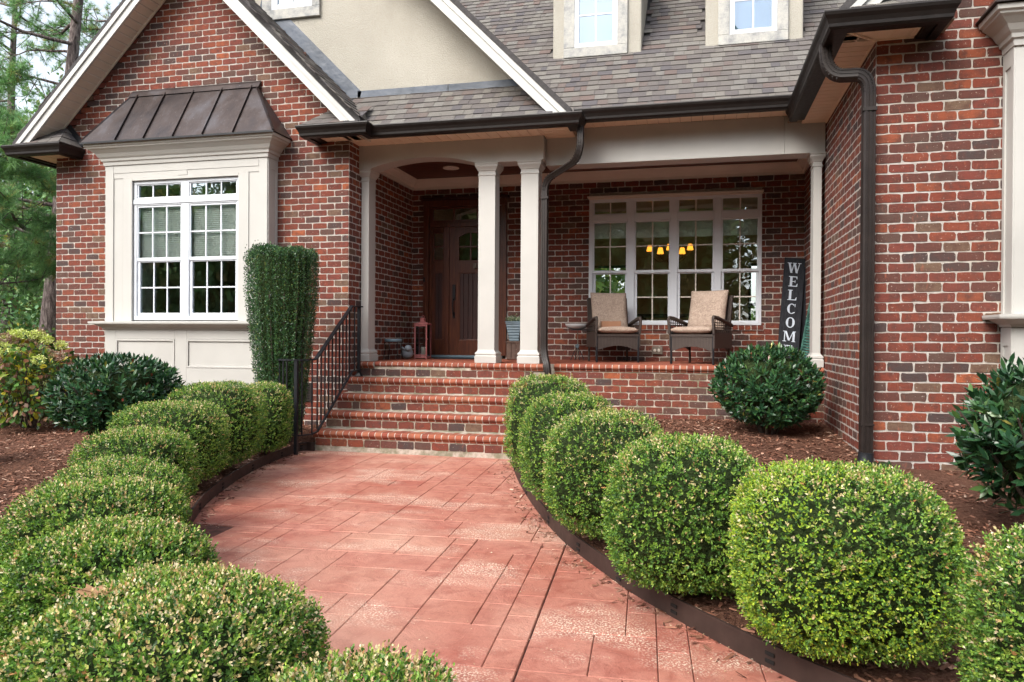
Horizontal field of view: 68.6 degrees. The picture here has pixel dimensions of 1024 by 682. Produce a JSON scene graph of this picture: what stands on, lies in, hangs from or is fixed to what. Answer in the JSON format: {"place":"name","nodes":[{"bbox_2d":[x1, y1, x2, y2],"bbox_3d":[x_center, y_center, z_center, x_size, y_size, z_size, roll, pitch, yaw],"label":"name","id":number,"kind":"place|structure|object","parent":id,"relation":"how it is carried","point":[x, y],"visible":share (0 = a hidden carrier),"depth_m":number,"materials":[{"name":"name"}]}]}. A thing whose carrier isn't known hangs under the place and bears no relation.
{"place":"outdoors","nodes":[
{"label":"outdoors","id":0,"kind":"place"},
{"bbox_2d":[0,421,325,628],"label":"mulch bed","id":1,"kind":"object","parent":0,"point":[31,461],"visible":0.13,"depth_m":7.56,"materials":[{"name":"brown wood"}]},
{"bbox_2d":[0,338,55,419],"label":"hydrangea","id":2,"kind":"object","parent":1,"relation":"on","point":[23,373],"visible":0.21,"depth_m":10.36,"materials":[{"name":"green plant"}]},
{"bbox_2d":[0,328,84,429],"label":"hydrangea","id":3,"kind":"object","parent":1,"relation":"on","point":[13,338],"visible":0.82,"depth_m":9.63,"materials":[{"name":"green plant"}]},
{"bbox_2d":[0,474,194,602],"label":"boxwood shrub","id":4,"kind":"object","parent":1,"relation":"on","point":[70,502],"visible":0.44,"depth_m":3.21,"materials":[{"name":"green plant"}]},
{"bbox_2d":[0,514,220,680],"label":"boxwood shrub","id":5,"kind":"object","parent":1,"relation":"on","point":[80,554],"visible":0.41,"depth_m":2.40,"materials":[{"name":"green plant"}]},
{"bbox_2d":[39,351,185,437],"bbox_3d":[-3.676,0.587,6.991,1.139,0.990,1.226,0,0,14],"label":"laurel shrub","id":6,"kind":"object","parent":1,"relation":"on","point":[102,391],"visible":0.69,"depth_m":6.66,"materials":[{"name":"green plant"}]},
{"bbox_2d":[33,454,192,519],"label":"boxwood shrub","id":7,"kind":"object","parent":1,"relation":"on","point":[129,467],"visible":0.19,"depth_m":4.05,"materials":[{"name":"green plant"}]},
{"bbox_2d":[67,424,201,504],"bbox_3d":[-2.434,0.855,4.839,0.709,0.625,0.710,0,0,14],"label":"boxwood shrub","id":8,"kind":"object","parent":1,"relation":"on","point":[156,442],"visible":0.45,"depth_m":4.73,"materials":[{"name":"green plant"}]},
{"bbox_2d":[0,560,332,681],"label":"boxwood shrub","id":9,"kind":"object","parent":1,"relation":"on","point":[156,626],"visible":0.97,"depth_m":1.80,"materials":[{"name":"green plant"}]},
{"bbox_2d":[71,584,113,599],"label":"fallen leaf","id":10,"kind":"object","parent":9,"relation":"on","point":[87,590],"visible":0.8,"depth_m":1.93,"materials":[{"name":"beige plant"}]},
{"bbox_2d":[105,399,230,484],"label":"boxwood shrub","id":11,"kind":"object","parent":1,"relation":"on","point":[202,429],"visible":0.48,"depth_m":5.82,"materials":[{"name":"green plant"}]},
{"bbox_2d":[166,379,267,468],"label":"boxwood shrub","id":12,"kind":"object","parent":1,"relation":"on","point":[242,409],"visible":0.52,"depth_m":6.64,"materials":[{"name":"green plant"}]},
{"bbox_2d":[243,381,293,454],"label":"boxwood shrub","id":13,"kind":"object","parent":1,"relation":"on","point":[279,416],"visible":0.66,"depth_m":7.61,"materials":[{"name":"green plant"}]},
{"bbox_2d":[243,242,320,442],"bbox_3d":[-2.605,0.016,8.485,0.830,2.260,0.846,0,0,14],"label":"columnar holly","id":14,"kind":"object","parent":1,"relation":"on","point":[283,300],"visible":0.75,"depth_m":8.26,"materials":[{"name":"green plant"}]},
{"bbox_2d":[257,639,458,681],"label":"boxwood shrub","id":15,"kind":"object","parent":1,"relation":"on","point":[346,665],"visible":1,"depth_m":1.48,"materials":[{"name":"green plant"}]},
{"bbox_2d":[0,416,1023,681],"bbox_3d":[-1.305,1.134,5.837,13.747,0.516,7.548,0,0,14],"label":"bark mulch","id":16,"kind":"object","parent":1,"relation":"on","point":[698,635],"visible":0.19,"depth_m":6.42,"materials":[{"name":"brown wood"}]},
{"bbox_2d":[502,372,591,472],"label":"boxwood shrub","id":17,"kind":"object","parent":16,"relation":"on","point":[525,396],"visible":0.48,"depth_m":6.04,"materials":[{"name":"green plant"}]},
{"bbox_2d":[516,390,617,502],"bbox_3d":[0.409,0.754,5.260,0.722,0.832,0.732,0,0,14],"label":"boxwood shrub","id":18,"kind":"object","parent":16,"relation":"on","point":[546,418],"visible":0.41,"depth_m":5.10,"materials":[{"name":"green plant"}]},
{"bbox_2d":[540,407,663,540],"bbox_3d":[0.575,0.788,4.537,0.799,0.788,0.778,0,0,14],"label":"boxwood shrub","id":19,"kind":"object","parent":16,"relation":"on","point":[583,458],"visible":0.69,"depth_m":4.32,"materials":[{"name":"green plant"}]},
{"bbox_2d":[600,431,761,598],"bbox_3d":[0.831,0.822,3.630,0.795,0.774,0.808,0,0,14],"label":"boxwood shrub","id":20,"kind":"object","parent":16,"relation":"on","point":[671,503],"visible":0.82,"depth_m":3.36,"materials":[{"name":"green plant"}]},
{"bbox_2d":[707,341,827,434],"bbox_3d":[2.645,0.546,7.799,1.216,1.104,1.184,0,0,14],"label":"laurel shrub","id":21,"kind":"object","parent":16,"relation":"on","point":[771,378],"visible":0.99,"depth_m":7.50,"materials":[{"name":"green plant"}]},
{"bbox_2d":[724,455,978,668],"bbox_3d":[1.280,0.842,2.942,0.870,0.747,0.855,0,0,14],"label":"boxwood shrub","id":22,"kind":"object","parent":16,"relation":"on","point":[840,554],"visible":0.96,"depth_m":2.66,"materials":[{"name":"green plant"}]},
{"bbox_2d":[945,352,1023,515],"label":"laurel shrub","id":23,"kind":"object","parent":16,"relation":"on","point":[993,437],"visible":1,"depth_m":4.32,"materials":[{"name":"green plant"}]},
{"bbox_2d":[949,522,1023,681],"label":"boxwood shrub","id":24,"kind":"object","parent":16,"relation":"on","point":[998,636],"visible":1,"depth_m":2.05,"materials":[{"name":"green plant"}]},
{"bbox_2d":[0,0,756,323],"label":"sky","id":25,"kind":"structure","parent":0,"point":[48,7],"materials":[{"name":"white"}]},
{"bbox_2d":[187,450,796,681],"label":"walkway","id":26,"kind":"structure","parent":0,"point":[397,582],"depth_m":4.21,"materials":[{"name":"concrete"}]},
{"bbox_2d":[186,442,314,529],"bbox_3d":[-0.609,1.267,3.209,1.526,0.129,11.415,0,0,-25],"label":"garden edging","id":27,"kind":"object","parent":26,"relation":"on","point":[208,495],"visible":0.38,"depth_m":6.96,"materials":[{"name":"metal"}]},
{"bbox_2d":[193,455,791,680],"bbox_3d":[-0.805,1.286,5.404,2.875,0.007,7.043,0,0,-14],"label":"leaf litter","id":28,"kind":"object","parent":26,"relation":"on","point":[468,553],"visible":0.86,"depth_m":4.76,"materials":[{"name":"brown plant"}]},
{"bbox_2d":[512,451,861,681],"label":"garden edging","id":29,"kind":"object","parent":26,"relation":"on","point":[780,660],"visible":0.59,"depth_m":3.33,"materials":[{"name":"metal"}]},
{"label":"ground","id":30,"kind":"structure","parent":0,"visible":0},
{"bbox_2d":[0,322,55,420],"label":"undergrowth","id":31,"kind":"object","parent":30,"relation":"on","point":[6,329],"visible":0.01,"depth_m":12.65,"materials":[{"name":"green plant"}]},
{"bbox_2d":[0,53,56,298],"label":"pine tree","id":32,"kind":"object","parent":30,"relation":"on","point":[11,127],"visible":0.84,"depth_m":14.67,"materials":[{"name":"green plant"}]},
{"bbox_2d":[2,162,56,283],"bbox_3d":[-9.359,-1.439,16.111,3.532,5.649,3.302,0,0,-18],"label":"pine tree","id":33,"kind":"object","parent":30,"relation":"on","point":[40,255],"visible":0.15,"depth_m":15.61,"materials":[{"name":"green plant"}]},
{"bbox_2d":[0,63,63,380],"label":"woodland","id":34,"kind":"object","parent":30,"relation":"on","point":[21,305],"visible":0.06,"depth_m":22.08,"materials":[{"name":"green plant"}]},
{"bbox_2d":[0,0,99,385],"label":"pine tree","id":35,"kind":"object","parent":30,"relation":"on","point":[48,305],"visible":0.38,"depth_m":17.97,"materials":[{"name":"green plant"}]},
{"bbox_2d":[0,0,105,353],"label":"pine tree","id":36,"kind":"object","parent":30,"relation":"on","point":[14,42],"visible":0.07,"depth_m":23.29,"materials":[{"name":"green plant"}]},
{"bbox_2d":[21,0,119,114],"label":"pine tree","id":37,"kind":"object","parent":30,"relation":"on","point":[91,31],"visible":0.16,"depth_m":20.62,"materials":[{"name":"green plant"}]},
{"bbox_2d":[0,0,1023,471],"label":"brick house","id":38,"kind":"structure","parent":30,"relation":"on","point":[464,176],"depth_m":9.53,"materials":[{"name":"brick"}]},
{"bbox_2d":[133,176,237,319],"bbox_3d":[-4.251,-1.193,9.802,1.590,1.840,0.072,0,0,14],"label":"window","id":39,"kind":"structure","parent":38,"relation":"in","point":[186,200],"depth_m":9.79,"materials":[{"name":"white paint"}]},
{"bbox_2d":[271,0,311,9],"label":"window","id":40,"kind":"structure","parent":38,"relation":"in","point":[275,3],"depth_m":9.91,"materials":[{"name":"white paint"}]},
{"bbox_2d":[449,226,477,354],"bbox_3d":[-0.669,-0.760,11.363,0.598,1.951,0.125,0,0,14],"label":"door","id":41,"kind":"structure","parent":38,"relation":"in","point":[463,288],"depth_m":11.41,"materials":[{"name":"brown wood"}]},
{"bbox_2d":[574,0,617,47],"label":"window","id":42,"kind":"structure","parent":38,"relation":"in","point":[577,44],"depth_m":9.70,"materials":[{"name":"white paint"}]},
{"bbox_2d":[594,265,625,268],"bbox_3d":[1.945,-0.838,14.811,0.800,1.300,0.060,0,0,14],"label":"window","id":43,"kind":"structure","parent":38,"relation":"in","point":[612,266],"depth_m":14.77,"materials":[{"name":"brown wood"}]},
{"bbox_2d":[637,314,688,319],"bbox_3d":[2.798,-0.057,12.648,1.300,0.770,0.900,0,0,14],"label":"dining table","id":44,"kind":"object","parent":38,"relation":"in","point":[644,316],"visible":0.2,"depth_m":12.33,"materials":[{"name":"brown wood"}]},
{"bbox_2d":[647,244,692,262],"bbox_3d":[2.701,-1.913,12.617,0.713,1.220,0.689,0,0,-13],"label":"chandelier","id":45,"kind":"object","parent":38,"relation":"hanging from","point":[681,251],"visible":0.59,"depth_m":12.60,"materials":[{"name":"metal"}]},
{"bbox_2d":[587,189,763,324],"bbox_3d":[2.277,-1.156,10.617,2.430,1.856,0.135,0,0,14],"label":"window","id":46,"kind":"structure","parent":38,"relation":"in","point":[717,272],"depth_m":10.59,"materials":[{"name":"white paint"}]},
{"bbox_2d":[748,263,756,320],"bbox_3d":[4.858,-0.691,14.096,0.800,1.550,0.060,0,0,14],"label":"window","id":47,"kind":"structure","parent":38,"relation":"in","point":[750,304],"depth_m":14.16,"materials":[{"name":"white wood"}]},
{"bbox_2d":[730,0,776,33],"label":"window","id":48,"kind":"structure","parent":38,"relation":"in","point":[773,27],"depth_m":9.24,"materials":[{"name":"white paint"}]},
{"bbox_2d":[309,358,824,458],"bbox_3d":[0.796,0.830,9.439,5.785,1.101,3.033,0,0,14],"label":"front porch","id":49,"kind":"object","parent":30,"relation":"on","point":[437,407],"visible":0.63,"depth_m":8.93,"materials":[{"name":"brick"}]},
{"bbox_2d":[278,305,362,454],"bbox_3d":[-2.225,0.390,8.852,0.412,1.668,1.591,0,0,14],"label":"handrail","id":50,"kind":"object","parent":49,"relation":"on","point":[317,356],"visible":0.82,"depth_m":8.50,"materials":[{"name":"black metal"}]},
{"bbox_2d":[383,339,402,359],"bbox_3d":[-1.649,0.114,10.415,0.244,0.287,0.244,0,0,14],"label":"plant stand","id":51,"kind":"object","parent":49,"relation":"on","point":[393,340],"visible":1,"depth_m":10.33,"materials":[{"name":"grey metal"}]},
{"bbox_2d":[401,345,412,358],"bbox_3d":[-1.512,0.158,10.778,0.180,0.203,0.196,0,0,14],"label":"garden ornament","id":52,"kind":"object","parent":49,"relation":"on","point":[407,352],"visible":0.91,"depth_m":10.72,"materials":[{"name":"grey stone"}]},
{"bbox_2d":[414,315,431,358],"bbox_3d":[-1.309,-0.060,11.030,0.211,0.639,0.206,0,0,14],"label":"lantern","id":53,"kind":"object","parent":49,"relation":"on","point":[422,322],"visible":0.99,"depth_m":11.01,"materials":[{"name":"red paint"}]},
{"bbox_2d":[421,346,425,354],"bbox_3d":[-1.303,0.151,11.030,0.074,0.146,0.074,0,0,14],"label":"candle","id":54,"kind":"object","parent":53,"relation":"in","point":[423,350],"visible":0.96,"depth_m":11.00,"materials":[{"name":"wax"}]},
{"bbox_2d":[433,357,473,358],"bbox_3d":[-0.724,0.256,11.104,0.800,0.014,0.380,0,0,14],"label":"door mat","id":55,"kind":"object","parent":49,"relation":"on","point":[452,358],"depth_m":10.99,"materials":[{"name":"grey fabric"}]},
{"bbox_2d":[505,341,519,359],"bbox_3d":[0.042,0.135,10.864,0.240,0.268,0.200,0,0,14],"label":"wooden plant stand","id":56,"kind":"object","parent":49,"relation":"on","point":[512,349],"visible":0.59,"depth_m":10.79,"materials":[{"name":"brown wood"}]},
{"bbox_2d":[499,313,519,340],"bbox_3d":[0.005,-0.201,10.878,0.340,0.402,0.269,0,0,14],"label":"planter bucket","id":57,"kind":"object","parent":56,"relation":"on","point":[513,326],"visible":0.78,"depth_m":10.78,"materials":[{"name":"grey metal"}]},
{"bbox_2d":[563,329,586,359],"bbox_3d":[0.894,0.055,10.541,0.411,0.431,0.240,0,0,14],"label":"plant table","id":58,"kind":"object","parent":49,"relation":"on","point":[577,348],"visible":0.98,"depth_m":10.53,"materials":[{"name":"black metal"}]},
{"bbox_2d":[565,323,586,328],"bbox_3d":[0.911,-0.205,10.536,0.338,0.086,0.338,0,0,14],"label":"enamel bowl","id":59,"kind":"object","parent":58,"relation":"on","point":[576,325],"visible":0.79,"depth_m":10.41,"materials":[{"name":"ceramic"}]},
{"bbox_2d":[586,293,641,361],"bbox_3d":[1.364,-0.194,10.173,0.642,0.950,0.715,0,0,-6],"label":"wicker armchair","id":60,"kind":"object","parent":49,"relation":"on","point":[607,307],"visible":0.98,"depth_m":10.23,"materials":[{"name":"brown wicker"}]},
{"bbox_2d":[667,290,733,364],"bbox_3d":[2.424,-0.185,9.596,0.642,0.950,0.715,1,0,38],"label":"wicker armchair","id":61,"kind":"object","parent":49,"relation":"on","point":[708,325],"visible":0.98,"depth_m":9.56,"materials":[{"name":"beige fabric"}]},
{"bbox_2d":[778,257,804,361],"bbox_3d":[3.718,-0.410,9.993,0.265,1.460,0.026,6,-11,14],"label":"welcome sign","id":62,"kind":"object","parent":49,"relation":"on","point":[791,303],"visible":0.92,"depth_m":10.00,"materials":[{"name":"black wood"}]},
{"bbox_2d":[799,267,805,355],"bbox_3d":[3.873,-0.348,10.047,0.180,1.300,0.027,3,-4,34],"label":"leaning board","id":63,"kind":"object","parent":49,"relation":"on","point":[803,317],"visible":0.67,"depth_m":10.03,"materials":[{"name":"wood"}]},
{"bbox_2d":[799,300,809,362],"bbox_3d":[3.838,-0.433,9.472,0.028,1.520,0.240,7,6,-19],"label":"green shutter","id":64,"kind":"object","parent":49,"relation":"on","point":[805,338],"visible":0.18,"depth_m":9.57,"materials":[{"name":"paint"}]},
{"bbox_2d":[594,268,755,320],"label":"woodland","id":65,"kind":"object","parent":30,"relation":"on","point":[602,285],"visible":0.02,"depth_m":18.89,"materials":[{"name":"green plant"}]}
]}

